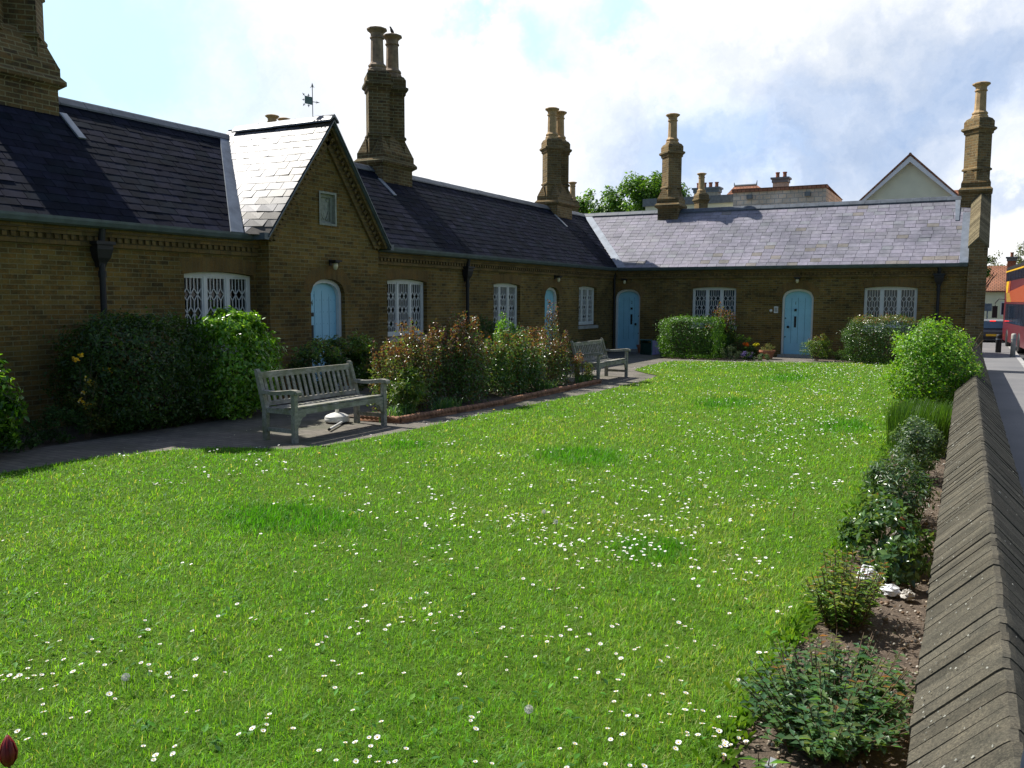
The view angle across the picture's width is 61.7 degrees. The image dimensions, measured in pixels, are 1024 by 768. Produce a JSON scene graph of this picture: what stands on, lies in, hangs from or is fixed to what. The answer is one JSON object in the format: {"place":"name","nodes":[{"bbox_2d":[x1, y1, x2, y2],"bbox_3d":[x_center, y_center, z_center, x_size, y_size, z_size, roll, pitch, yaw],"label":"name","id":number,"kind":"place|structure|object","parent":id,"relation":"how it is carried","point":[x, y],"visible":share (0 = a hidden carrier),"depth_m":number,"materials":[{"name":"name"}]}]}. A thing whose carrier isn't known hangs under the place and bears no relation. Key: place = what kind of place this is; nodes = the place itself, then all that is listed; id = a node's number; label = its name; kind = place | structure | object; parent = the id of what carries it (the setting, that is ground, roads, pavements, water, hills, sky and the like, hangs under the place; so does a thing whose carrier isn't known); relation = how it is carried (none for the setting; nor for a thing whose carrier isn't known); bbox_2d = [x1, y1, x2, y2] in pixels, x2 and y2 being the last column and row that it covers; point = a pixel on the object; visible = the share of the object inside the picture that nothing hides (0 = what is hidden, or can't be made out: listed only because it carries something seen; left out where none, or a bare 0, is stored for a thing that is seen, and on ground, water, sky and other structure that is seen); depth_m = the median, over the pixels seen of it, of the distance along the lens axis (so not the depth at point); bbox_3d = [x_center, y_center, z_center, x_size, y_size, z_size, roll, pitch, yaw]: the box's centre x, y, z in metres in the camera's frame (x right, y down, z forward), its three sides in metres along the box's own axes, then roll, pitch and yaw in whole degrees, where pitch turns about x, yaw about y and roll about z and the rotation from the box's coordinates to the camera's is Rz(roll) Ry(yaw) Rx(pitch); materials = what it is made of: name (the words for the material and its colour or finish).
{"place":"outdoors","nodes":[
{"label":"outdoors","id":0,"kind":"place"},
{"bbox_2d":[0,351,863,472],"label":"paved path","id":1,"kind":"structure","parent":0,"point":[206,434],"depth_m":11.25,"materials":[{"name":"concrete"}]},
{"bbox_2d":[0,354,29,451],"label":"shrub","id":2,"kind":"object","parent":1,"relation":"on","point":[11,407],"visible":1,"depth_m":9.23,"materials":[{"name":"green plant"}]},
{"bbox_2d":[0,423,43,452],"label":"bedding plant","id":3,"kind":"object","parent":1,"relation":"on","point":[32,442],"visible":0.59,"depth_m":9.85,"materials":[{"name":"green plant"}]},
{"bbox_2d":[254,360,389,443],"bbox_3d":[-2.440,0.196,11.243,0.720,0.878,1.804,3,6,30],"label":"park bench","id":4,"kind":"object","parent":1,"relation":"on","point":[295,411],"visible":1,"depth_m":11.15,"materials":[{"name":"grey wood"}]},
{"bbox_2d":[324,403,349,423],"bbox_3d":[-2.475,0.369,12.126,0.350,0.360,0.350,3,6,28],"label":"parasol base","id":5,"kind":"object","parent":1,"relation":"on","point":[336,416],"visible":0.88,"depth_m":12.02,"materials":[{"name":"white plastic"}]},
{"bbox_2d":[360,415,400,423],"bbox_3d":[-1.909,0.513,12.233,0.734,0.154,0.088,3,6,24],"label":"edging tile","id":6,"kind":"object","parent":1,"relation":"on","point":[394,419],"visible":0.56,"depth_m":12.17,"materials":[{"name":"brick"}]},
{"bbox_2d":[400,411,431,423],"bbox_3d":[-1.388,0.498,12.354,0.088,0.154,0.636,4,7,33],"label":"edging tile","id":7,"kind":"object","parent":1,"relation":"on","point":[408,418],"visible":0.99,"depth_m":12.32,"materials":[{"name":"brick"}]},
{"bbox_2d":[430,407,457,417],"bbox_3d":[-1.033,0.446,12.899,0.088,0.154,0.636,4,7,33],"label":"edging tile","id":8,"kind":"object","parent":1,"relation":"on","point":[444,412],"visible":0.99,"depth_m":12.87,"materials":[{"name":"brick"}]},
{"bbox_2d":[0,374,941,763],"bbox_3d":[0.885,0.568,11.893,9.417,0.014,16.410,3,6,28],"label":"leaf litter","id":9,"kind":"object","parent":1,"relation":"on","point":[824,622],"visible":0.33,"depth_m":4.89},
{"bbox_2d":[503,395,521,404],"bbox_3d":[-0.004,0.291,14.528,0.090,0.154,0.594,3,6,28],"label":"edging tile","id":10,"kind":"object","parent":1,"relation":"on","point":[513,399],"visible":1,"depth_m":14.49,"materials":[{"name":"brick"}]},
{"bbox_2d":[520,392,536,400],"bbox_3d":[0.283,0.239,15.063,0.090,0.154,0.594,3,6,28],"label":"edging tile","id":11,"kind":"object","parent":1,"relation":"on","point":[532,395],"visible":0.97,"depth_m":15.03,"materials":[{"name":"brick"}]},
{"bbox_2d":[536,389,551,397],"bbox_3d":[0.569,0.186,15.597,0.090,0.154,0.594,3,6,28],"label":"edging tile","id":12,"kind":"object","parent":1,"relation":"on","point":[542,393],"visible":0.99,"depth_m":15.55,"materials":[{"name":"brick"}]},
{"bbox_2d":[551,386,565,393],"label":"edging tile","id":13,"kind":"object","parent":1,"relation":"on","point":[558,389],"visible":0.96,"depth_m":16.12,"materials":[{"name":"brick"}]},
{"bbox_2d":[570,338,630,381],"bbox_3d":[1.957,-0.534,18.820,0.720,0.878,1.804,3,6,27],"label":"park bench","id":14,"kind":"object","parent":1,"relation":"on","point":[599,363],"visible":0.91,"depth_m":18.90,"materials":[{"name":"grey wood"}]},
{"bbox_2d":[640,339,659,354],"bbox_3d":[4.475,-1.197,27.604,0.550,0.490,0.490,5,8,42],"label":"recycling crate","id":15,"kind":"object","parent":1,"relation":"on","point":[648,348],"visible":0.95,"depth_m":27.45,"materials":[{"name":"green plastic"}]},
{"bbox_2d":[751,353,769,360],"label":"bedding plant","id":16,"kind":"object","parent":1,"relation":"on","point":[760,357],"visible":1,"depth_m":24.86,"materials":[{"name":"green plant"}]},
{"bbox_2d":[759,350,775,358],"bbox_3d":[7.626,-0.878,25.630,0.475,0.270,0.475,3,6,28],"label":"plant pot","id":17,"kind":"object","parent":1,"relation":"on","point":[769,353],"visible":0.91,"depth_m":25.45,"materials":[{"name":"ceramic"}]},
{"bbox_2d":[760,343,774,350],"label":"potted plant","id":18,"kind":"object","parent":17,"relation":"in","point":[769,345],"visible":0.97,"depth_m":25.56,"materials":[{"name":"green plant"}]},
{"bbox_2d":[799,333,833,360],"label":"shrub","id":19,"kind":"object","parent":1,"relation":"on","point":[822,344],"visible":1,"depth_m":24.79,"materials":[{"name":"green plant"}]},
{"bbox_2d":[831,349,853,361],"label":"bedding plant","id":20,"kind":"object","parent":1,"relation":"on","point":[837,358],"visible":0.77,"depth_m":24.50,"materials":[{"name":"green plant"}]},
{"bbox_2d":[0,360,905,767],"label":"lawn","id":21,"kind":"structure","parent":0,"point":[414,567],"depth_m":5.35,"materials":[{"name":"plant"}]},
{"bbox_2d":[0,734,17,767],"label":"tulip","id":22,"kind":"object","parent":21,"relation":"on","point":[8,752],"visible":1,"depth_m":2.66,"materials":[{"name":"red plant"}]},
{"bbox_2d":[121,673,129,690],"bbox_3d":[-1.699,1.325,3.775,0.036,0.107,0.036,3,6,28],"label":"dandelion clock","id":23,"kind":"object","parent":21,"relation":"on","point":[125,677],"visible":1,"depth_m":3.77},
{"bbox_2d":[0,385,892,767],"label":"lawn weeds","id":24,"kind":"object","parent":21,"relation":"on","point":[434,729],"visible":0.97,"depth_m":4.71,"materials":[{"name":"green plant"}]},
{"bbox_2d":[2,360,894,573],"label":"distant daisies","id":25,"kind":"object","parent":21,"relation":"on","point":[560,545],"visible":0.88,"depth_m":8.03,"materials":[{"name":"white plant"}]},
{"bbox_2d":[524,705,532,721],"bbox_3d":[0.068,1.360,3.495,0.036,0.107,0.036,3,6,28],"label":"dandelion clock","id":26,"kind":"object","parent":21,"relation":"on","point":[528,710],"visible":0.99,"depth_m":3.49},
{"bbox_2d":[690,419,893,767],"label":"edge grass","id":27,"kind":"structure","parent":21,"relation":"on","point":[744,722],"depth_m":4.14,"materials":[{"name":"plant"}]},
{"bbox_2d":[836,312,921,363],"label":"hedge","id":28,"kind":"object","parent":21,"relation":"on","point":[850,345],"visible":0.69,"depth_m":23.72,"materials":[{"name":"green plant"}]},
{"bbox_2d":[349,381,577,416],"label":"rose bed soil","id":29,"kind":"structure","parent":0,"point":[493,398],"depth_m":15.00,"materials":[{"name":"soil"}]},
{"bbox_2d":[376,403,415,421],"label":"bulb leaves","id":30,"kind":"object","parent":29,"relation":"on","point":[393,410],"visible":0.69,"depth_m":12.43,"materials":[{"name":"green plant"}]},
{"bbox_2d":[366,317,445,413],"bbox_3d":[-1.579,-0.308,13.363,0.988,1.479,1.635,3,6,28],"label":"rose bush","id":31,"kind":"object","parent":29,"relation":"on","point":[407,355],"visible":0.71,"depth_m":13.20,"materials":[{"name":"green plant"}]},
{"bbox_2d":[387,365,427,413],"bbox_3d":[-1.545,0.119,12.599,0.567,0.776,0.663,3,6,28],"label":"peony","id":32,"kind":"object","parent":29,"relation":"on","point":[402,383],"visible":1,"depth_m":12.58,"materials":[{"name":"green plant"}]},
{"bbox_2d":[430,396,467,410],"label":"bulb leaves","id":33,"kind":"object","parent":29,"relation":"on","point":[445,403],"visible":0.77,"depth_m":13.18,"materials":[{"name":"green plant"}]},
{"bbox_2d":[427,307,492,405],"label":"rose bush","id":34,"kind":"object","parent":29,"relation":"on","point":[459,362],"visible":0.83,"depth_m":14.14,"materials":[{"name":"green plant"}]},
{"bbox_2d":[475,322,545,397],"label":"rose bush","id":35,"kind":"object","parent":29,"relation":"on","point":[507,377],"visible":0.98,"depth_m":15.51,"materials":[{"name":"green plant"}]},
{"bbox_2d":[510,299,573,388],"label":"rose bush","id":36,"kind":"object","parent":29,"relation":"on","point":[556,356],"visible":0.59,"depth_m":17.23,"materials":[{"name":"green plant"}]},
{"bbox_2d":[535,378,562,390],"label":"bulb leaves","id":37,"kind":"object","parent":29,"relation":"on","point":[546,385],"visible":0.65,"depth_m":16.25,"materials":[{"name":"green plant"}]},
{"bbox_2d":[571,353,594,381],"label":"shrub","id":38,"kind":"object","parent":29,"relation":"on","point":[576,360],"visible":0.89,"depth_m":17.73,"materials":[{"name":"green plant"}]},
{"bbox_2d":[574,373,595,382],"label":"bulb leaves","id":39,"kind":"object","parent":29,"relation":"on","point":[581,378],"visible":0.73,"depth_m":17.60,"materials":[{"name":"green plant"}]},
{"bbox_2d":[0,352,949,767],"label":"garden soil","id":40,"kind":"structure","parent":0,"point":[882,640],"depth_m":4.52,"materials":[{"name":"soil"}]},
{"bbox_2d":[25,403,98,443],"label":"bedding plant","id":41,"kind":"object","parent":40,"relation":"on","point":[63,438],"visible":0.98,"depth_m":10.34,"materials":[{"name":"green plant"}]},
{"bbox_2d":[65,353,116,439],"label":"flowering shrub","id":42,"kind":"object","parent":40,"relation":"on","point":[87,405],"visible":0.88,"depth_m":10.58,"materials":[{"name":"green plant"}]},
{"bbox_2d":[39,305,222,433],"bbox_3d":[-5.069,-0.240,11.684,1.892,1.706,2.474,3,6,28],"label":"hedge","id":43,"kind":"object","parent":40,"relation":"on","point":[164,414],"visible":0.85,"depth_m":11.19,"materials":[{"name":"green plant"}]},
{"bbox_2d":[171,300,287,419],"bbox_3d":[-4.165,-0.344,12.626,1.598,1.769,1.805,3,6,28],"label":"shrub","id":44,"kind":"object","parent":40,"relation":"on","point":[233,328],"visible":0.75,"depth_m":12.26,"materials":[{"name":"green plant"}]},
{"bbox_2d":[286,330,391,397],"bbox_3d":[-2.917,-0.328,14.669,1.532,1.248,2.360,1,6,5],"label":"rose bush","id":45,"kind":"object","parent":40,"relation":"on","point":[331,354],"visible":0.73,"depth_m":14.41,"materials":[{"name":"green plant"}]},
{"bbox_2d":[457,403,482,413],"bbox_3d":[-0.679,0.405,13.445,0.088,0.154,0.636,4,7,33],"label":"edging tile","id":46,"kind":"object","parent":40,"relation":"on","point":[468,408],"visible":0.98,"depth_m":13.42,"materials":[{"name":"brick"}]},
{"bbox_2d":[465,314,517,347],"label":"evergreen shrub","id":47,"kind":"object","parent":40,"relation":"on","point":[489,324],"visible":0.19,"depth_m":20.12,"materials":[{"name":"green plant"}]},
{"bbox_2d":[481,399,504,408],"bbox_3d":[-0.324,0.354,13.990,0.088,0.154,0.636,4,7,33],"label":"edging tile","id":48,"kind":"object","parent":40,"relation":"on","point":[490,404],"visible":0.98,"depth_m":13.97,"materials":[{"name":"brick"}]},
{"bbox_2d":[0,0,996,431],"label":"almshouse","id":49,"kind":"structure","parent":40,"relation":"on","point":[298,232],"depth_m":18.58,"materials":[{"name":"brick"}]},
{"bbox_2d":[184,272,256,353],"bbox_3d":[-4.804,-1.161,14.083,0.201,1.341,1.580,3,6,28],"label":"window","id":50,"kind":"structure","parent":49,"relation":"in","point":[223,289],"depth_m":14.06,"materials":[{"name":"white paint"}]},
{"bbox_2d":[302,83,318,116],"bbox_3d":[-3.677,-5.171,15.684,0.317,0.656,0.071,0,6,0],"label":"weather vane","id":51,"kind":"object","parent":49,"relation":"attached to","point":[308,100],"visible":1,"depth_m":15.67,"materials":[{"name":"paint"}]},
{"bbox_2d":[311,279,349,392],"bbox_3d":[-3.444,-0.883,15.993,0.340,2.124,1.070,3,6,28],"label":"door","id":52,"kind":"structure","parent":49,"relation":"in","point":[325,294],"depth_m":16.10,"materials":[{"name":"blue paint"}]},
{"bbox_2d":[386,279,425,342],"bbox_3d":[-2.309,-1.606,18.692,0.201,1.341,1.580,3,6,28],"label":"window","id":53,"kind":"structure","parent":49,"relation":"in","point":[404,297],"depth_m":18.77,"materials":[{"name":"white paint"}]},
{"bbox_2d":[494,283,516,331],"bbox_3d":[-0.170,-1.988,22.644,0.201,1.341,1.560,3,6,28],"label":"window","id":54,"kind":"structure","parent":49,"relation":"in","point":[505,294],"depth_m":22.80,"materials":[{"name":"white paint"}]},
{"bbox_2d":[545,287,556,360],"bbox_3d":[1.135,-1.762,25.081,0.340,2.124,1.090,3,6,28],"label":"door","id":55,"kind":"structure","parent":49,"relation":"in","point":[552,297],"depth_m":25.27,"materials":[{"name":"blue paint"}]},
{"bbox_2d":[552,286,597,328],"bbox_3d":[2.043,-2.524,27.511,0.950,1.470,1.620,3,6,28],"label":"window","id":56,"kind":"structure","parent":49,"relation":"in","point":[586,294],"depth_m":27.49,"materials":[{"name":"white paint"}]},
{"bbox_2d":[615,289,639,351],"bbox_3d":[3.917,-2.145,29.067,1.020,2.124,0.340,3,6,28],"label":"door","id":57,"kind":"structure","parent":49,"relation":"in","point":[627,300],"depth_m":29.18,"materials":[{"name":"blue paint"}]},
{"bbox_2d":[689,287,736,328],"bbox_3d":[6.686,-2.550,27.969,1.630,1.470,0.950,3,6,28],"label":"window","id":58,"kind":"structure","parent":49,"relation":"in","point":[705,299],"depth_m":27.75,"materials":[{"name":"white paint"}]},
{"bbox_2d":[777,289,813,357],"bbox_3d":[8.794,-1.866,26.454,1.060,2.124,0.340,3,6,28],"label":"door","id":59,"kind":"structure","parent":49,"relation":"in","point":[797,305],"depth_m":26.56,"materials":[{"name":"blue paint"}]},
{"bbox_2d":[861,286,917,332],"bbox_3d":[11.276,-2.288,25.509,1.640,1.470,0.950,3,6,28],"label":"window","id":60,"kind":"structure","parent":49,"relation":"in","point":[878,301],"depth_m":25.27,"materials":[{"name":"white paint"}]},
{"bbox_2d":[491,311,517,363],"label":"shrub","id":61,"kind":"object","parent":40,"relation":"in","point":[503,325],"visible":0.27,"depth_m":18.51,"materials":[{"name":"green plant"}]},
{"bbox_2d":[565,384,577,390],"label":"edging tile","id":62,"kind":"object","parent":40,"relation":"on","point":[571,387],"visible":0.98,"depth_m":16.61,"materials":[{"name":"brick"}]},
{"bbox_2d":[576,381,589,388],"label":"edging tile","id":63,"kind":"object","parent":40,"relation":"on","point":[584,384],"visible":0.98,"depth_m":17.15,"materials":[{"name":"brick"}]},
{"bbox_2d":[561,339,606,357],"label":"hedge","id":64,"kind":"object","parent":40,"relation":"on","point":[579,347],"visible":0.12,"depth_m":25.45,"materials":[{"name":"green plant"}]},
{"bbox_2d":[589,379,601,385],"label":"edging tile","id":65,"kind":"object","parent":40,"relation":"on","point":[595,382],"visible":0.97,"depth_m":17.70,"materials":[{"name":"brick"}]},
{"bbox_2d":[652,313,731,359],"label":"hedge","id":66,"kind":"object","parent":40,"relation":"on","point":[716,334],"visible":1,"depth_m":25.70,"materials":[{"name":"green plant"}]},
{"bbox_2d":[700,302,739,357],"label":"rose bush","id":67,"kind":"object","parent":40,"relation":"on","point":[727,328],"visible":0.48,"depth_m":26.23,"materials":[{"name":"green plant"}]},
{"bbox_2d":[496,397,944,767],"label":"pebbles","id":68,"kind":"object","parent":40,"relation":"on","point":[771,744],"visible":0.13,"depth_m":4.41,"materials":[{"name":"stone"}]},
{"bbox_2d":[721,344,741,360],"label":"lavender","id":69,"kind":"object","parent":40,"relation":"on","point":[729,347],"visible":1,"depth_m":25.16,"materials":[{"name":"green plant"}]},
{"bbox_2d":[725,334,751,355],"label":"shrub","id":70,"kind":"object","parent":40,"relation":"on","point":[739,339],"visible":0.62,"depth_m":26.25,"materials":[{"name":"green plant"}]},
{"bbox_2d":[741,351,754,360],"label":"bedding plant","id":71,"kind":"object","parent":40,"relation":"on","point":[747,355],"visible":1,"depth_m":24.92,"materials":[{"name":"purple plant"}]},
{"bbox_2d":[742,342,759,356],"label":"flowering plant","id":72,"kind":"object","parent":40,"relation":"on","point":[751,348],"visible":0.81,"depth_m":25.87,"materials":[{"name":"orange plant"}]},
{"bbox_2d":[738,752,789,767],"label":"seedling","id":73,"kind":"object","parent":40,"relation":"on","point":[758,762],"visible":0.99,"depth_m":3.10,"materials":[{"name":"green plant"}]},
{"bbox_2d":[764,757,777,767],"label":"plant label","id":74,"kind":"object","parent":40,"relation":"on","point":[771,760],"visible":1,"depth_m":3.10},
{"bbox_2d":[739,629,915,764],"bbox_3d":[1.298,1.276,3.514,0.706,0.285,1.117,3,6,28],"label":"shrub","id":75,"kind":"object","parent":40,"relation":"on","point":[823,717],"visible":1,"depth_m":3.44,"materials":[{"name":"green plant"}]},
{"bbox_2d":[801,547,888,631],"bbox_3d":[1.802,1.110,4.659,0.452,0.393,0.699,3,6,28],"label":"shrub","id":76,"kind":"object","parent":40,"relation":"on","point":[839,602],"visible":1,"depth_m":4.57,"materials":[{"name":"green plant"}]},
{"bbox_2d":[856,564,881,583],"bbox_3d":[2.199,1.179,5.286,0.146,0.124,0.159,3,6,28],"label":"plastic bag","id":77,"kind":"object","parent":40,"relation":"on","point":[866,569],"visible":0.32,"depth_m":5.25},
{"bbox_2d":[835,486,936,587],"bbox_3d":[2.506,0.979,5.629,0.631,0.539,1.008,0,6,-5],"label":"shrub","id":78,"kind":"object","parent":40,"relation":"on","point":[900,553],"visible":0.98,"depth_m":5.53,"materials":[{"name":"green plant"}]},
{"bbox_2d":[880,584,900,596],"bbox_3d":[2.261,1.226,5.127,0.119,0.061,0.127,3,6,28],"label":"paper scrap","id":79,"kind":"object","parent":40,"relation":"on","point":[892,590],"visible":0.93,"depth_m":5.09,"materials":[{"name":"paper"}]},
{"bbox_2d":[861,457,939,523],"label":"shrub","id":80,"kind":"object","parent":40,"relation":"on","point":[892,477],"visible":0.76,"depth_m":6.69,"materials":[{"name":"green plant"}]},
{"bbox_2d":[900,589,914,599],"bbox_3d":[2.326,1.236,5.049,0.080,0.059,0.088,1,6,5],"label":"paper scrap","id":81,"kind":"object","parent":40,"relation":"on","point":[908,594],"visible":1,"depth_m":5.02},
{"bbox_2d":[880,396,953,455],"bbox_3d":[4.856,0.473,10.254,0.983,0.583,1.454,3,6,28],"label":"rosemary","id":82,"kind":"object","parent":40,"relation":"on","point":[900,413],"visible":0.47,"depth_m":9.97,"materials":[{"name":"green plant"}]},
{"bbox_2d":[888,415,947,475],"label":"shrub","id":83,"kind":"object","parent":40,"relation":"on","point":[933,453],"visible":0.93,"depth_m":8.35,"materials":[{"name":"green plant"}]},
{"bbox_2d":[880,314,987,412],"bbox_3d":[6.010,-0.238,12.245,1.394,1.632,1.508,3,6,28],"label":"shrub","id":84,"kind":"object","parent":40,"relation":"on","point":[937,369],"visible":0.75,"depth_m":11.91,"materials":[{"name":"green plant"}]},
{"bbox_2d":[906,337,1023,767],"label":"boundary wall","id":85,"kind":"structure","parent":40,"relation":"on","point":[968,707],"depth_m":3.04,"materials":[{"name":"stone"}]},
{"bbox_2d":[1020,750,1023,767],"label":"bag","id":86,"kind":"object","parent":85,"relation":"on","point":[1022,762],"visible":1,"depth_m":1.54,"materials":[{"name":"blue fabric"}]},
{"bbox_2d":[43,0,1023,265],"label":"sky","id":87,"kind":"structure","parent":0,"point":[837,94],"materials":[{"name":"white"}]},
{"bbox_2d":[984,252,1017,318],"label":"house","id":88,"kind":"structure","parent":0,"point":[995,290],"depth_m":69.76,"materials":[{"name":"ceramic"}]},
{"bbox_2d":[1000,302,1003,315],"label":"window","id":89,"kind":"structure","parent":88,"relation":"in","point":[1002,303],"depth_m":69.24,"materials":[{"name":"white glass"}]},
{"bbox_2d":[982,340,1023,493],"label":"pavement","id":90,"kind":"structure","parent":0,"point":[1005,372],"depth_m":18.44,"materials":[{"name":"concrete"}]},
{"bbox_2d":[985,304,991,318],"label":"sign post","id":91,"kind":"object","parent":90,"relation":"on","point":[988,307],"visible":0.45,"depth_m":57.49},
{"bbox_2d":[986,255,997,288],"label":"tree","id":92,"kind":"object","parent":90,"relation":"on","point":[989,271],"visible":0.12,"depth_m":60.78,"materials":[{"name":"green plant"}]},
{"bbox_2d":[995,334,1001,352],"bbox_3d":[22.614,-1.884,39.844,0.252,0.850,0.248,3,6,28],"label":"bollard","id":93,"kind":"object","parent":90,"relation":"on","point":[998,343],"visible":1,"depth_m":39.76,"materials":[{"name":"black metal"}]},
{"bbox_2d":[1010,333,1016,356],"bbox_3d":[21.519,-1.670,36.805,0.212,1.000,0.209,3,6,28],"label":"bollard","id":94,"kind":"object","parent":90,"relation":"on","point":[1013,345],"visible":1,"depth_m":36.74,"materials":[{"name":"metal"}]},
{"label":"ground","id":95,"kind":"structure","parent":0,"visible":0},
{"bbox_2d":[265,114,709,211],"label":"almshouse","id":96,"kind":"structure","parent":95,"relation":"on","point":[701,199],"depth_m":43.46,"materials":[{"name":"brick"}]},
{"bbox_2d":[576,169,691,213],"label":"tree","id":97,"kind":"object","parent":95,"relation":"on","point":[639,188],"visible":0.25,"depth_m":64.52,"materials":[{"name":"green plant"}]},
{"bbox_2d":[642,182,732,210],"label":"house","id":98,"kind":"structure","parent":95,"relation":"on","point":[717,198],"depth_m":60.41,"materials":[{"name":"grey brick"}]},
{"bbox_2d":[727,182,760,194],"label":"house","id":99,"kind":"structure","parent":95,"relation":"on","point":[744,186],"depth_m":73.02,"materials":[{"name":"brown"}]},
{"bbox_2d":[732,172,842,206],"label":"house","id":100,"kind":"structure","parent":95,"relation":"on","point":[781,191],"depth_m":56.37,"materials":[{"name":"stone"}]},
{"bbox_2d":[859,153,958,200],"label":"house","id":101,"kind":"structure","parent":95,"relation":"on","point":[910,175],"depth_m":53.65,"materials":[{"name":"white paint"}]},
{"bbox_2d":[983,319,1004,342],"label":"parked car","id":102,"kind":"object","parent":95,"relation":"on","point":[993,328],"visible":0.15,"depth_m":49.95,"materials":[{"name":"grey paint"}]},
{"bbox_2d":[988,240,1023,265],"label":"tree","id":103,"kind":"object","parent":95,"relation":"on","point":[1019,259],"visible":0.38,"depth_m":78.78,"materials":[{"name":"green plant"}]},
{"bbox_2d":[1008,346,1023,366],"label":"kerb","id":104,"kind":"structure","parent":95,"relation":"on","point":[1020,359],"depth_m":35.65,"materials":[{"name":"stone"}]},
{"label":"road","id":105,"kind":"structure","parent":0,"visible":0},
{"bbox_2d":[992,262,1023,353],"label":"double decker bus","id":106,"kind":"object","parent":105,"relation":"on","point":[1013,318],"visible":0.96,"depth_m":43.22,"materials":[{"name":"red paint"}]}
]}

